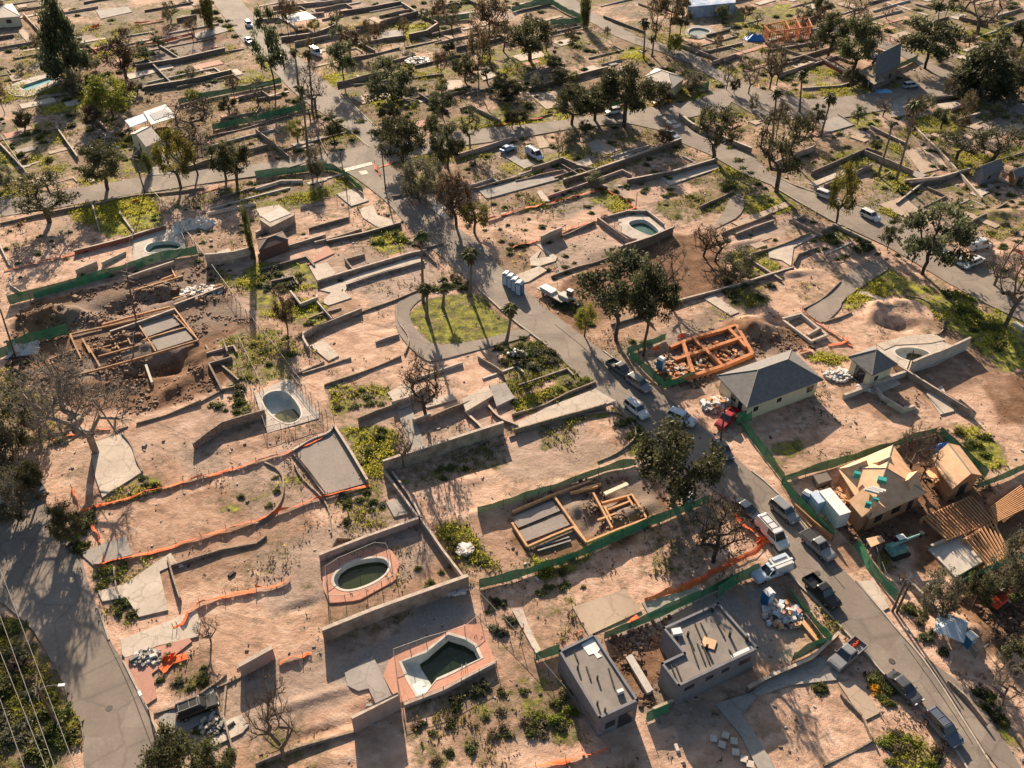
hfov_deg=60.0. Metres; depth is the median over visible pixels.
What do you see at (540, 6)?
wall
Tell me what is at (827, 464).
screen fence
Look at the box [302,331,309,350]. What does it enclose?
garden wall
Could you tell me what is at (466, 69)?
oak tree
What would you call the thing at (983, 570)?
screen fence
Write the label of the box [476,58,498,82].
oak tree
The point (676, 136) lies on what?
parked car
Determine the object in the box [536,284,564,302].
flat trailer
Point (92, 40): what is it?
patio
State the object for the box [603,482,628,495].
plank
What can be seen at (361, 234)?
garden wall
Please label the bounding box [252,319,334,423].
wire fence
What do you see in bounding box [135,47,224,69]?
garden wall
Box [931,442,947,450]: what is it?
tarpaulin
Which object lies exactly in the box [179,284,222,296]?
rubble heap
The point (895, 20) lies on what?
patio
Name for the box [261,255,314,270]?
wall
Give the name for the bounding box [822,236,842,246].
shrub
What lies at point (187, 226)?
collapsed slab
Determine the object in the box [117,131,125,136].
shrub
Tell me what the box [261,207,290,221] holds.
concrete cover
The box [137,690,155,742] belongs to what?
street lamp
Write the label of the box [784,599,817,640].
lumber stack
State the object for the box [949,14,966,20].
path
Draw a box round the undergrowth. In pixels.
[0,0,1023,738]
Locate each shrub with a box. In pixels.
[0,620,7,636]
[0,645,8,665]
[0,667,21,701]
[0,675,14,702]
[0,700,13,713]
[0,702,17,733]
[0,719,31,755]
[1,382,22,392]
[1,617,29,638]
[1,652,33,675]
[4,360,15,368]
[4,644,14,657]
[6,639,38,666]
[7,730,32,748]
[11,370,27,382]
[12,729,30,743]
[13,150,25,157]
[16,737,56,767]
[17,360,31,365]
[17,680,46,699]
[17,709,37,732]
[18,156,30,163]
[19,671,42,693]
[29,704,64,722]
[32,724,50,745]
[33,716,65,745]
[35,133,43,139]
[42,129,52,134]
[42,723,66,738]
[45,156,54,162]
[45,701,72,727]
[46,732,70,751]
[47,436,69,445]
[54,430,71,437]
[60,412,80,427]
[61,96,71,102]
[63,526,88,540]
[63,539,85,547]
[63,726,76,746]
[64,122,76,128]
[67,543,81,553]
[71,539,92,557]
[79,518,97,529]
[83,505,97,521]
[94,577,110,590]
[100,560,112,572]
[113,594,129,607]
[113,604,122,615]
[115,606,124,618]
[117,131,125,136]
[125,608,139,618]
[148,481,159,488]
[154,677,166,684]
[171,675,188,688]
[200,676,208,687]
[212,402,226,410]
[227,389,244,398]
[232,397,243,407]
[234,383,246,391]
[240,409,250,414]
[262,280,274,290]
[265,262,279,272]
[265,272,273,278]
[282,280,300,287]
[290,277,306,282]
[294,332,302,338]
[338,489,347,500]
[338,517,350,526]
[341,497,352,509]
[358,446,374,456]
[362,456,372,465]
[364,498,378,506]
[370,432,386,441]
[374,425,390,435]
[376,237,384,245]
[378,501,385,508]
[388,230,397,235]
[396,233,408,243]
[410,717,422,732]
[428,752,445,765]
[442,746,456,759]
[443,714,457,729]
[447,540,458,550]
[448,693,465,702]
[449,699,462,709]
[450,275,462,280]
[460,281,472,292]
[463,740,478,757]
[465,684,486,696]
[467,692,477,699]
[473,677,491,691]
[486,726,499,744]
[488,596,500,607]
[488,624,500,632]
[492,342,504,351]
[493,706,507,716]
[494,625,509,637]
[496,686,507,697]
[497,357,512,364]
[498,721,510,735]
[499,599,508,609]
[502,614,514,626]
[508,359,523,368]
[510,397,520,407]
[511,340,527,350]
[511,350,527,358]
[517,715,528,728]
[518,356,532,366]
[522,725,540,740]
[523,344,541,351]
[525,348,531,357]
[525,715,547,730]
[526,361,541,373]
[528,346,542,357]
[530,347,546,358]
[531,710,548,721]
[535,354,549,366]
[536,727,548,741]
[538,717,550,730]
[540,359,552,365]
[540,571,548,579]
[541,566,551,571]
[542,356,562,365]
[546,347,560,356]
[546,712,561,725]
[547,697,563,706]
[554,720,568,731]
[556,385,564,390]
[556,690,571,702]
[557,710,568,725]
[557,722,566,732]
[558,566,565,576]
[558,687,572,697]
[558,704,579,718]
[561,379,572,385]
[579,375,593,381]
[611,418,623,427]
[624,417,637,424]
[629,422,644,429]
[721,277,731,285]
[722,290,736,294]
[726,293,738,298]
[755,294,768,299]
[763,281,776,287]
[811,684,828,697]
[814,679,829,695]
[822,232,836,238]
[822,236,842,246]
[848,245,861,253]
[862,243,875,249]
[862,671,873,680]
[866,669,883,688]
[868,682,882,695]
[871,673,883,684]
[873,732,895,751]
[879,697,893,707]
[880,685,898,694]
[883,680,897,694]
[883,740,896,754]
[883,756,898,766]
[884,28,893,33]
[884,173,895,179]
[887,727,900,738]
[889,740,907,756]
[893,737,904,744]
[899,601,917,613]
[899,728,919,753]
[902,742,914,757]
[903,601,919,609]
[908,610,917,616]
[910,617,925,628]
[912,739,921,751]
[915,632,936,643]
[916,608,928,619]
[920,757,938,767]
[923,626,937,636]
[930,741,947,755]
[930,754,944,763]
[935,163,948,170]
[935,648,950,657]
[939,646,948,656]
[941,288,953,299]
[950,306,969,312]
[951,426,963,436]
[952,309,966,318]
[953,289,967,297]
[955,304,970,311]
[960,294,976,301]
[962,438,974,448]
[965,568,979,581]
[967,567,983,581]
[968,683,988,700]
[969,311,985,319]
[970,321,991,329]
[970,440,983,448]
[975,701,994,716]
[978,451,993,459]
[981,433,993,441]
[985,688,997,699]
[985,711,1010,723]
[986,694,1001,711]
[987,323,1002,331]
[993,341,1003,352]
[998,220,1009,226]
[1000,717,1011,731]
[1008,592,1020,603]
[1009,228,1019,235]
[1012,591,1023,600]
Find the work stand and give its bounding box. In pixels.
[865,535,884,554]
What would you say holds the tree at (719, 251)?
on the ground at (322, 698)
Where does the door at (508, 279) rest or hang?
in the portable toilet at (510, 276)
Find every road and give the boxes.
[0,145,371,216]
[0,447,156,767]
[213,0,991,767]
[385,88,1023,321]
[554,0,1023,120]
[714,194,744,228]
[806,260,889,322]
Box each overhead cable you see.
[0,570,74,766]
[0,616,54,767]
[0,652,45,767]
[0,700,23,767]
[126,271,358,409]
[380,137,443,255]
[729,405,905,596]
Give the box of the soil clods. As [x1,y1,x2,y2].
[11,263,1023,709]
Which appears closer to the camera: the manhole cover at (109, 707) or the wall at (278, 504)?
the manhole cover at (109, 707)
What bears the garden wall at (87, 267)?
on the ground at (322, 698)
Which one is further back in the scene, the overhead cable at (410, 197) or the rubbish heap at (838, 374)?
the overhead cable at (410, 197)
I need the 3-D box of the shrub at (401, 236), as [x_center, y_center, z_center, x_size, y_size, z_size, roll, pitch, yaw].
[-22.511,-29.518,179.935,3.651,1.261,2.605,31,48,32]
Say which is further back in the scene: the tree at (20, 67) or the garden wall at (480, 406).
the tree at (20, 67)
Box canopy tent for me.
[931,611,967,649]
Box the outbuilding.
[848,346,897,383]
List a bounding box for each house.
[0,3,22,27]
[558,633,638,736]
[644,67,683,94]
[658,602,758,705]
[687,0,735,17]
[762,16,812,42]
[836,445,926,530]
[859,43,900,90]
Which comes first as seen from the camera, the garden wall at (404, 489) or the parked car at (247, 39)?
the garden wall at (404, 489)
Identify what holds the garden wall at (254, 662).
on the ground at (322, 698)
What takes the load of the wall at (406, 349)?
on the ground at (322, 698)
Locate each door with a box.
[503,275,506,285]
[507,278,510,287]
[516,285,519,294]
[737,401,741,409]
[767,595,774,605]
[853,365,865,382]
[905,499,913,510]
[955,482,967,496]
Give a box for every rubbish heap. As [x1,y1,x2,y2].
[198,710,234,734]
[404,56,431,64]
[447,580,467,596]
[507,348,527,358]
[699,395,734,414]
[761,599,805,630]
[822,366,852,382]
[854,383,873,392]
[870,48,885,57]
[897,572,917,585]
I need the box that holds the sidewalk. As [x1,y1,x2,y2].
[925,656,1020,767]
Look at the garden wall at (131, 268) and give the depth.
169.89 m
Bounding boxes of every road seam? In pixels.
[102,631,150,743]
[555,324,618,379]
[798,529,844,588]
[904,644,972,743]
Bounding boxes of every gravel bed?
[137,314,192,350]
[511,501,569,541]
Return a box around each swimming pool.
[5,75,61,96]
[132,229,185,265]
[255,378,318,432]
[322,546,398,603]
[383,624,494,702]
[618,214,666,239]
[684,25,714,38]
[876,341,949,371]
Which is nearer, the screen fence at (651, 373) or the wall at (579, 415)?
the wall at (579, 415)
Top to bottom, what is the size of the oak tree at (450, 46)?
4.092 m
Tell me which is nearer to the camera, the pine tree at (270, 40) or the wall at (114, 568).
the wall at (114, 568)
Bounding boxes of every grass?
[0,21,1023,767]
[0,22,1023,767]
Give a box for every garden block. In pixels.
[257,231,289,261]
[259,209,295,234]
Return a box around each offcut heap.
[652,355,712,381]
[687,340,739,362]
[800,510,826,520]
[813,485,849,504]
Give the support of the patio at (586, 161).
on the ground at (322, 698)
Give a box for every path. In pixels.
[0,47,17,50]
[4,130,23,137]
[17,29,38,47]
[19,98,55,108]
[127,64,173,79]
[195,65,217,78]
[210,715,248,745]
[232,69,242,75]
[241,115,257,126]
[257,0,289,6]
[258,91,288,97]
[307,174,341,184]
[320,256,426,305]
[336,188,368,206]
[368,17,382,22]
[369,42,383,46]
[394,293,529,361]
[419,36,430,40]
[424,394,456,407]
[517,266,546,282]
[530,241,556,266]
[535,136,549,148]
[537,190,549,201]
[550,26,589,36]
[554,38,570,45]
[586,139,619,154]
[611,148,646,160]
[704,295,738,315]
[715,693,775,767]
[749,233,771,248]
[768,234,816,266]
[792,59,819,67]
[809,170,843,186]
[810,129,820,136]
[859,291,890,302]
[885,2,927,15]
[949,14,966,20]
[953,135,977,144]
[964,211,999,227]
[969,184,993,196]
[1004,123,1023,132]
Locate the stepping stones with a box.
[710,731,753,767]
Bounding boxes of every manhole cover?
[106,705,112,710]
[888,658,894,663]
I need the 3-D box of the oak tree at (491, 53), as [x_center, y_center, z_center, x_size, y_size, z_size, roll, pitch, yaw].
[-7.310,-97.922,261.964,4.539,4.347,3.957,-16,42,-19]
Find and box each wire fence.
[0,135,26,174]
[132,224,185,244]
[150,189,251,316]
[236,362,255,399]
[237,335,266,399]
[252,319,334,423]
[253,389,322,431]
[289,372,322,416]
[325,542,390,602]
[328,574,396,601]
[393,649,402,702]
[394,613,480,655]
[401,660,496,708]
[468,580,534,650]
[534,651,623,766]
[876,546,903,595]
[912,580,988,658]
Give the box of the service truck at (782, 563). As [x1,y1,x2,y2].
[751,553,793,583]
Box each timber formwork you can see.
[48,312,198,375]
[102,266,221,337]
[511,480,646,548]
[669,323,753,380]
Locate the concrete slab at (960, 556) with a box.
[928,535,984,577]
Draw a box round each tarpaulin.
[5,340,39,358]
[743,33,764,40]
[875,89,891,92]
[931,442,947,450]
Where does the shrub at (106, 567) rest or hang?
on the ground at (322, 698)
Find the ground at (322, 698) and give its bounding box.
[0,0,1023,767]
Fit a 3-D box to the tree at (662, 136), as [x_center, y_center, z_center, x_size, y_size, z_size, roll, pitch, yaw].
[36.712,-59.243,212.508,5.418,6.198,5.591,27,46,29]
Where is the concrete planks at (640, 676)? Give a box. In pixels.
[625,654,652,694]
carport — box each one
[125,114,149,132]
[144,104,174,128]
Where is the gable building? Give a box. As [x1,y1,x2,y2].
[926,443,981,501]
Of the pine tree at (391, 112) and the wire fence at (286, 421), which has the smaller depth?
the wire fence at (286, 421)
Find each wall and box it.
[0,34,13,39]
[0,42,31,48]
[0,122,59,140]
[0,143,23,170]
[0,177,77,197]
[0,213,43,224]
[0,245,10,266]
[10,269,20,291]
[12,0,36,4]
[13,54,34,58]
[16,6,43,10]
[49,187,204,213]
[55,125,78,159]
[63,6,97,13]
[74,225,166,254]
[75,261,97,275]
[84,0,102,3]
[91,201,99,231]
[92,114,111,135]
[101,251,126,265]
[110,264,138,274]
[110,308,174,334]
[113,566,120,596]
[118,211,134,233]
[121,432,142,471]
[124,34,177,45]
[126,31,151,36]
[128,261,174,279]
[132,59,169,81]
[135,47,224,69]
[136,399,201,424]
[144,0,192,11]
[144,69,231,90]
[145,364,153,384]
[147,67,219,83]
[148,37,215,50]
[153,673,226,714]
[159,45,178,57]
[167,557,181,601]
[168,23,218,33]
[170,535,266,567]
[174,286,223,307]
[175,99,204,107]
[176,14,196,21]
[177,74,240,88]
[184,144,267,168]
[192,409,265,449]
[201,386,234,401]
[202,128,278,149]
[203,48,243,56]
[204,247,255,266]
[205,344,239,382]
[206,345,237,353]
[207,115,291,138]
[207,202,255,215]
[208,356,232,392]
[210,187,289,209]
[217,676,241,688]
[219,111,255,122]
[222,183,268,197]
[222,338,228,356]
[222,686,233,748]
[237,645,275,676]
[238,91,269,99]
[255,128,288,158]
[255,179,302,190]
[255,227,264,234]
[255,462,284,525]
[255,730,353,766]
[256,95,281,100]
[258,234,325,258]
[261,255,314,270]
[262,6,305,15]
[262,12,323,21]
[271,275,298,285]
[273,0,351,8]
[281,24,336,41]
[282,131,347,150]
[290,290,317,306]
[291,425,333,451]
[291,451,325,494]
[294,29,361,45]
[294,361,324,375]
[294,462,331,533]
[300,201,323,208]
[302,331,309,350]
[302,356,350,373]
[303,307,361,339]
[308,217,348,230]
[309,307,341,318]
[314,228,361,244]
[315,3,351,12]
[316,301,332,318]
[317,249,426,284]
[318,517,418,561]
[321,574,468,641]
[324,355,400,385]
[326,222,400,243]
[326,537,351,559]
[332,423,368,483]
[337,32,374,52]
[337,71,384,85]
[338,1,400,14]
[344,253,364,268]
[346,260,423,286]
[351,692,400,732]
[352,47,399,59]
[354,73,443,85]
[355,23,383,30]
[357,404,392,422]
[358,35,405,46]
[362,290,417,312]
[370,4,402,12]
[375,54,415,65]
[375,333,398,343]
[379,9,410,17]
[382,421,503,471]
[383,10,417,25]
[383,469,418,517]
[391,383,429,408]
[391,471,421,520]
[392,175,520,197]
[395,308,409,354]
[401,2,437,23]
[404,90,464,100]
[404,661,495,708]
[405,37,440,48]
[406,87,463,101]
[409,23,438,39]
[412,412,430,424]
[414,51,472,67]
[414,362,462,379]
[419,93,448,113]
[420,518,462,576]
[423,242,443,264]
[430,399,470,421]
[432,26,460,36]
[435,30,490,43]
[437,2,459,8]
[442,178,499,194]
[455,137,512,159]
[456,37,508,50]
[460,104,499,121]
[464,0,484,8]
[464,401,488,411]
[464,411,482,427]
[465,87,493,94]
[477,356,503,375]
[482,366,523,379]
[486,404,517,426]
[506,169,531,178]
[509,411,636,461]
[512,381,595,416]
[514,403,605,433]
[515,170,562,180]
[517,3,549,12]
[518,367,573,386]
[525,63,564,78]
[525,109,569,121]
[529,66,607,91]
[532,157,575,173]
[541,227,561,244]
[548,169,632,198]
[550,23,580,34]
[551,257,607,277]
[554,168,590,177]
[559,162,607,189]
[563,168,597,183]
[563,220,594,237]
[576,164,595,169]
[588,45,623,58]
[597,138,681,169]
[597,217,636,242]
[598,157,634,174]
[600,0,627,6]
[601,59,621,65]
[601,210,664,226]
[603,15,643,32]
[610,145,648,158]
[611,316,653,326]
[619,226,673,252]
[627,158,717,183]
[653,699,673,708]
[674,155,695,169]
[678,266,794,302]
[679,44,725,63]
[679,113,752,152]
[695,42,742,54]
[699,190,734,209]
[701,34,737,46]
[705,38,745,53]
[706,28,729,36]
[711,54,741,65]
[716,15,733,20]
[721,212,772,234]
[722,19,760,29]
[735,219,774,236]
[746,631,839,692]
[747,254,782,281]
[752,232,810,254]
[765,41,818,61]
[771,41,819,50]
[772,59,798,68]
[774,145,815,166]
[779,62,814,77]
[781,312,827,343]
[790,46,839,61]
[792,214,822,237]
[793,246,819,264]
[800,14,823,23]
[802,81,856,89]
[803,280,840,309]
[806,327,820,337]
[811,147,882,175]
[814,56,847,64]
[820,57,845,73]
[822,223,870,242]
[823,312,851,322]
[823,739,872,765]
[824,164,872,188]
[825,242,852,253]
[840,693,873,739]
[842,370,906,399]
[864,150,913,174]
[870,125,905,144]
[872,0,910,11]
[873,7,902,18]
[873,384,888,402]
[887,399,914,412]
[892,132,917,170]
[893,363,972,415]
[896,173,934,204]
[904,294,944,334]
[905,168,970,183]
[908,177,940,186]
[909,337,970,372]
[910,583,978,656]
[911,135,935,165]
[915,3,931,8]
[915,126,982,200]
[923,16,948,24]
[925,187,946,206]
[929,532,960,548]
[933,94,960,100]
[947,680,987,726]
[951,104,968,111]
[953,112,981,123]
[958,399,976,418]
[959,15,988,27]
[969,202,1007,223]
[976,30,998,37]
[980,118,1015,133]
[996,4,1022,18]
[996,152,1023,159]
[1001,18,1023,26]
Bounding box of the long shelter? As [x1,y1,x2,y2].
[278,11,316,32]
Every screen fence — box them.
[0,344,10,357]
[5,323,68,347]
[6,245,197,303]
[178,77,281,103]
[212,103,304,129]
[255,163,362,191]
[431,14,468,20]
[477,459,635,513]
[479,495,709,588]
[512,0,581,24]
[535,644,559,660]
[604,574,734,638]
[606,98,639,106]
[627,333,665,353]
[629,348,671,384]
[646,702,671,721]
[661,370,696,390]
[689,82,708,90]
[716,563,760,598]
[735,410,751,422]
[739,416,784,479]
[781,475,835,540]
[782,426,939,481]
[788,586,831,636]
[791,636,832,661]
[854,537,901,600]
[862,55,917,84]
[939,427,989,477]
[958,552,1023,584]
[976,464,1023,489]
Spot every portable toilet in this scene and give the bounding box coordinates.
[502,270,511,285]
[506,273,515,288]
[511,276,519,291]
[515,279,524,295]
[656,356,666,370]
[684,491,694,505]
[760,587,775,605]
[801,489,811,503]
[960,630,978,649]
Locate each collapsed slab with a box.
[170,218,198,233]
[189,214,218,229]
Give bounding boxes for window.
[605,719,614,728]
[684,684,693,690]
[730,392,735,401]
[739,657,750,665]
[806,385,813,392]
[873,514,882,522]
[891,505,900,513]
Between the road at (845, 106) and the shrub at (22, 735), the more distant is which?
the road at (845, 106)
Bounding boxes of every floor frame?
[919,495,992,543]
[961,520,1006,567]
[986,485,1023,527]
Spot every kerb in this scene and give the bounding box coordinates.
[97,605,109,639]
[123,660,158,734]
[333,119,368,146]
[341,92,378,131]
[477,288,546,344]
[751,470,807,527]
[771,547,818,604]
[772,174,878,211]
[772,185,840,225]
[819,603,967,767]
[855,579,994,767]
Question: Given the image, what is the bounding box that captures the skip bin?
[812,471,831,488]
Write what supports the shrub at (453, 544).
on the ground at (322, 698)
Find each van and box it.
[310,45,322,55]
[525,145,543,160]
[754,512,789,550]
[966,237,991,251]
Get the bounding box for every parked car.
[0,493,9,517]
[28,478,46,497]
[174,693,219,721]
[244,19,252,27]
[244,37,251,43]
[499,144,516,152]
[604,106,621,115]
[623,396,649,419]
[625,371,652,393]
[665,130,679,138]
[666,406,696,427]
[712,438,734,460]
[731,496,759,522]
[768,495,800,524]
[815,187,836,198]
[859,207,881,221]
[883,668,924,706]
[902,81,919,88]
[921,704,964,749]
[956,255,970,268]
[967,254,985,267]
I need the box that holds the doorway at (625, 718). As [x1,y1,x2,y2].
[617,710,632,727]
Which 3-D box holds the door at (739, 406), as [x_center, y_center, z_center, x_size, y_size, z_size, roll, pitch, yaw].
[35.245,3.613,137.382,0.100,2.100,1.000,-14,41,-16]
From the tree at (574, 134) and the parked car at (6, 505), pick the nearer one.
the parked car at (6, 505)
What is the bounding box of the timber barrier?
[793,503,832,540]
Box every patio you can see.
[15,146,36,152]
[17,4,26,7]
[63,99,81,107]
[80,37,105,42]
[91,434,142,497]
[93,128,111,139]
[146,32,190,42]
[199,44,217,50]
[220,112,237,117]
[256,205,286,216]
[307,246,334,264]
[309,262,335,279]
[310,340,338,361]
[345,656,390,702]
[359,205,393,226]
[381,29,402,37]
[387,498,409,517]
[388,252,403,257]
[388,383,418,409]
[397,407,424,449]
[446,80,464,90]
[461,20,504,29]
[479,67,494,80]
[505,155,536,168]
[512,51,545,61]
[512,607,540,653]
[531,90,569,109]
[572,158,591,169]
[573,589,641,635]
[642,587,701,612]
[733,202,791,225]
[734,43,776,54]
[754,0,775,4]
[819,116,853,133]
[836,2,859,8]
[850,133,868,142]
[884,18,902,23]
[889,31,910,37]
[905,145,946,172]
[930,132,952,141]
[934,356,950,365]
[937,99,965,110]
[964,166,1009,183]
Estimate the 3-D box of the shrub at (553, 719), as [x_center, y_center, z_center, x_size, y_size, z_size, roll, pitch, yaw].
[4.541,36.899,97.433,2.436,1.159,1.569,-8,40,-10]
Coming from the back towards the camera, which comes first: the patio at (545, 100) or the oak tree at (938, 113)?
the patio at (545, 100)
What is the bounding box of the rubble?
[0,23,1023,767]
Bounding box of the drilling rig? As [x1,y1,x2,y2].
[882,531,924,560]
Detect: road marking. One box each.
[344,162,372,171]
[358,170,368,174]
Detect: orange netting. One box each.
[3,253,73,270]
[79,459,255,511]
[89,519,100,541]
[92,484,369,564]
[134,19,163,23]
[136,32,194,46]
[157,649,187,672]
[175,584,255,624]
[255,575,290,587]
[257,435,323,460]
[279,651,311,664]
[487,190,600,218]
[488,384,491,423]
[511,206,636,246]
[535,748,608,765]
[625,615,639,622]
[644,513,764,600]
[677,333,685,339]
[802,307,852,345]
[827,336,848,345]
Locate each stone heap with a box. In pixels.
[129,646,161,667]
[455,542,474,556]
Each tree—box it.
[0,82,7,113]
[0,163,15,188]
[0,367,41,450]
[0,412,22,477]
[0,461,33,524]
[5,167,81,222]
[8,340,137,453]
[10,383,54,430]
[11,109,32,127]
[11,458,45,499]
[13,113,30,128]
[14,63,24,71]
[27,32,39,49]
[33,0,94,82]
[43,499,85,544]
[57,67,84,96]
[72,138,125,189]
[75,103,104,128]
[76,34,92,52]
[77,72,137,116]
[88,56,100,69]
[92,129,106,145]
[95,31,139,79]
[112,78,132,101]
[117,26,132,43]
[129,79,143,93]
[134,717,224,767]
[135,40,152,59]
[140,148,153,172]
[148,124,195,188]
[149,28,165,49]
[152,734,172,751]
[161,1,179,20]
[161,10,172,28]
[163,94,214,130]
[170,118,191,142]
[177,117,206,174]
[183,16,197,43]
[183,65,196,77]
[184,88,198,98]
[188,733,239,767]
[191,612,219,642]
[194,4,204,24]
[199,0,215,29]
[201,138,235,179]
[211,140,253,185]
[216,95,237,113]
[223,75,238,97]
[238,198,255,259]
[240,664,296,767]
[244,77,267,101]
[248,2,289,89]
[269,283,294,329]
[275,0,292,41]
[283,118,304,141]
[286,0,298,24]
[287,48,298,82]
[294,62,327,110]
[295,86,308,147]
[297,94,319,120]
[301,50,313,111]
[303,37,313,49]
[304,143,325,179]
[307,18,319,31]
[324,106,337,121]
[324,119,342,140]
[325,14,357,79]
[329,9,343,25]
[337,25,359,53]
[358,32,371,53]
[362,19,370,32]
[362,26,372,37]
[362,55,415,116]
[368,20,383,48]
[374,114,427,165]
[376,94,389,112]
[377,99,401,125]
[380,115,397,133]
[381,57,402,75]
[386,417,415,467]
[397,16,409,43]
[397,152,438,203]
[397,345,449,413]
[402,62,415,82]
[411,230,429,302]
[414,283,432,318]
[417,8,432,24]
[422,113,442,137]
[425,154,446,192]
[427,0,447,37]
[427,121,468,168]
[428,83,453,117]
[432,50,448,70]
[432,168,473,228]
[434,77,448,92]
[437,281,452,308]
[441,41,455,54]
[443,2,460,34]
[449,51,480,81]
[456,102,481,148]
[457,247,480,296]
[458,201,490,232]
[465,17,490,89]
[467,0,510,60]
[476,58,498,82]
[483,47,494,59]
[491,19,513,51]
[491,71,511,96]
[499,302,519,344]
[502,78,522,101]
[503,109,519,127]
[505,17,561,60]
[513,108,529,123]
[523,12,533,21]
[529,72,544,88]
[538,28,553,51]
[546,46,562,68]
[548,66,570,85]
[553,81,592,124]
[554,127,565,156]
[561,125,579,145]
[564,27,575,39]
[569,71,579,79]
[571,244,672,340]
[573,301,598,336]
[578,82,616,120]
[578,119,591,134]
[579,0,591,28]
[585,169,605,185]
[594,60,658,127]
[597,78,625,109]
[604,27,610,35]
[619,257,685,356]
[628,412,733,512]
[638,17,649,58]
[646,0,670,40]
[646,34,656,56]
[646,80,676,108]
[650,19,661,34]
[653,124,674,145]
[653,240,690,284]
[658,0,688,39]
[665,32,683,51]
[668,0,693,34]
[681,71,707,93]
[687,487,755,563]
[689,223,720,256]
[692,70,704,80]
[693,102,748,158]
[700,107,712,122]
[705,223,730,261]
[712,33,723,54]
[714,4,731,18]
[718,244,756,281]
[723,61,734,89]
[729,77,741,93]
[738,55,753,69]
[740,54,762,93]
[741,5,753,19]
[749,93,759,108]
[751,10,764,24]
[754,103,817,192]
[758,46,766,54]
[762,34,788,88]
[764,55,777,79]
[768,89,783,137]
[772,41,789,85]
[772,100,790,136]
[794,70,808,111]
[795,1,814,25]
[804,115,816,138]
[806,34,826,50]
[808,103,827,124]
[811,0,834,11]
[812,7,827,29]
[813,9,852,56]
[820,92,837,135]
[827,160,860,223]
[833,11,886,73]
[842,0,872,17]
[842,65,866,86]
[850,103,867,123]
[856,8,873,19]
[869,139,884,149]
[875,95,894,116]
[876,121,895,176]
[876,215,904,249]
[881,3,895,18]
[894,0,970,68]
[895,99,922,180]
[895,418,942,469]
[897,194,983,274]
[904,93,926,119]
[906,117,918,135]
[917,564,965,620]
[919,435,945,478]
[920,92,937,109]
[931,107,957,128]
[936,53,948,62]
[937,128,984,160]
[944,76,957,96]
[947,22,1023,110]
[954,0,1015,32]
[955,109,972,138]
[959,90,979,113]
[962,31,979,47]
[964,569,1001,607]
[969,122,1023,161]
[979,246,1021,285]
[981,2,995,18]
[981,523,1023,597]
[990,655,1023,714]
[994,228,1023,327]
[996,635,1023,674]
[1002,95,1018,109]
[1008,19,1023,51]
[1008,47,1021,61]
[1008,59,1023,89]
[1018,46,1023,60]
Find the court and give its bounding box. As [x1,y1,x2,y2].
[295,429,366,494]
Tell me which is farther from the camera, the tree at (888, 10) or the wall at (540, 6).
the wall at (540, 6)
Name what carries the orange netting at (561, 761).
on the ground at (322, 698)
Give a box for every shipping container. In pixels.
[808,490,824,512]
[819,488,850,528]
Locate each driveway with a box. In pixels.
[9,74,21,81]
[15,160,41,169]
[16,125,31,131]
[48,146,74,153]
[82,536,131,565]
[96,7,131,18]
[98,553,175,616]
[121,610,200,657]
[124,638,191,704]
[147,152,174,175]
[159,688,219,734]
[192,60,223,69]
[193,26,227,39]
[196,185,219,194]
[227,94,242,99]
[292,135,324,148]
[314,56,355,67]
[352,93,389,103]
[416,119,425,127]
[426,196,447,210]
[430,205,450,219]
[441,34,457,40]
[478,175,558,198]
[510,389,615,428]
[521,15,562,25]
[522,60,540,65]
[537,162,567,178]
[581,65,597,70]
[589,142,603,153]
[607,60,622,65]
[660,164,718,185]
[749,118,763,124]
[751,657,839,695]
[838,680,880,719]
[856,580,888,611]
[870,379,900,394]
[879,197,917,216]
[886,96,909,117]
[896,169,926,177]
[926,386,953,414]
[961,118,983,129]
[963,45,981,51]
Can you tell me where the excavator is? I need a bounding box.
[992,582,1017,613]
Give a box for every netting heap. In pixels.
[161,652,176,665]
[755,536,770,542]
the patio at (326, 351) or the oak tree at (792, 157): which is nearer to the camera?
the patio at (326, 351)
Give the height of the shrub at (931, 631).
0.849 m
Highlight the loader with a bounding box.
[558,288,579,307]
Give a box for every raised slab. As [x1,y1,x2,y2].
[462,386,492,413]
[489,382,514,408]
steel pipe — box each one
[536,536,569,547]
[537,540,570,551]
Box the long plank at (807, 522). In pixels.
[795,510,812,527]
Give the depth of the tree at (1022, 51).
251.13 m
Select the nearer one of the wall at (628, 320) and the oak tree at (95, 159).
the wall at (628, 320)
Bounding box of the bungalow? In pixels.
[717,349,823,417]
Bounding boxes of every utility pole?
[0,309,15,356]
[19,309,24,333]
[35,676,65,724]
[121,271,136,321]
[129,154,145,193]
[339,151,345,183]
[380,138,385,190]
[720,401,726,439]
[891,579,906,612]
[895,580,910,612]
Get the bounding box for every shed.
[130,126,161,157]
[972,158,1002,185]
[1007,165,1023,186]
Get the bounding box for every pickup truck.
[605,357,632,378]
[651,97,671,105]
[714,406,741,429]
[798,528,836,562]
[801,572,842,609]
[827,635,867,671]
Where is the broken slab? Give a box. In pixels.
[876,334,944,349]
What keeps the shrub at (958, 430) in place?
on the ground at (322, 698)

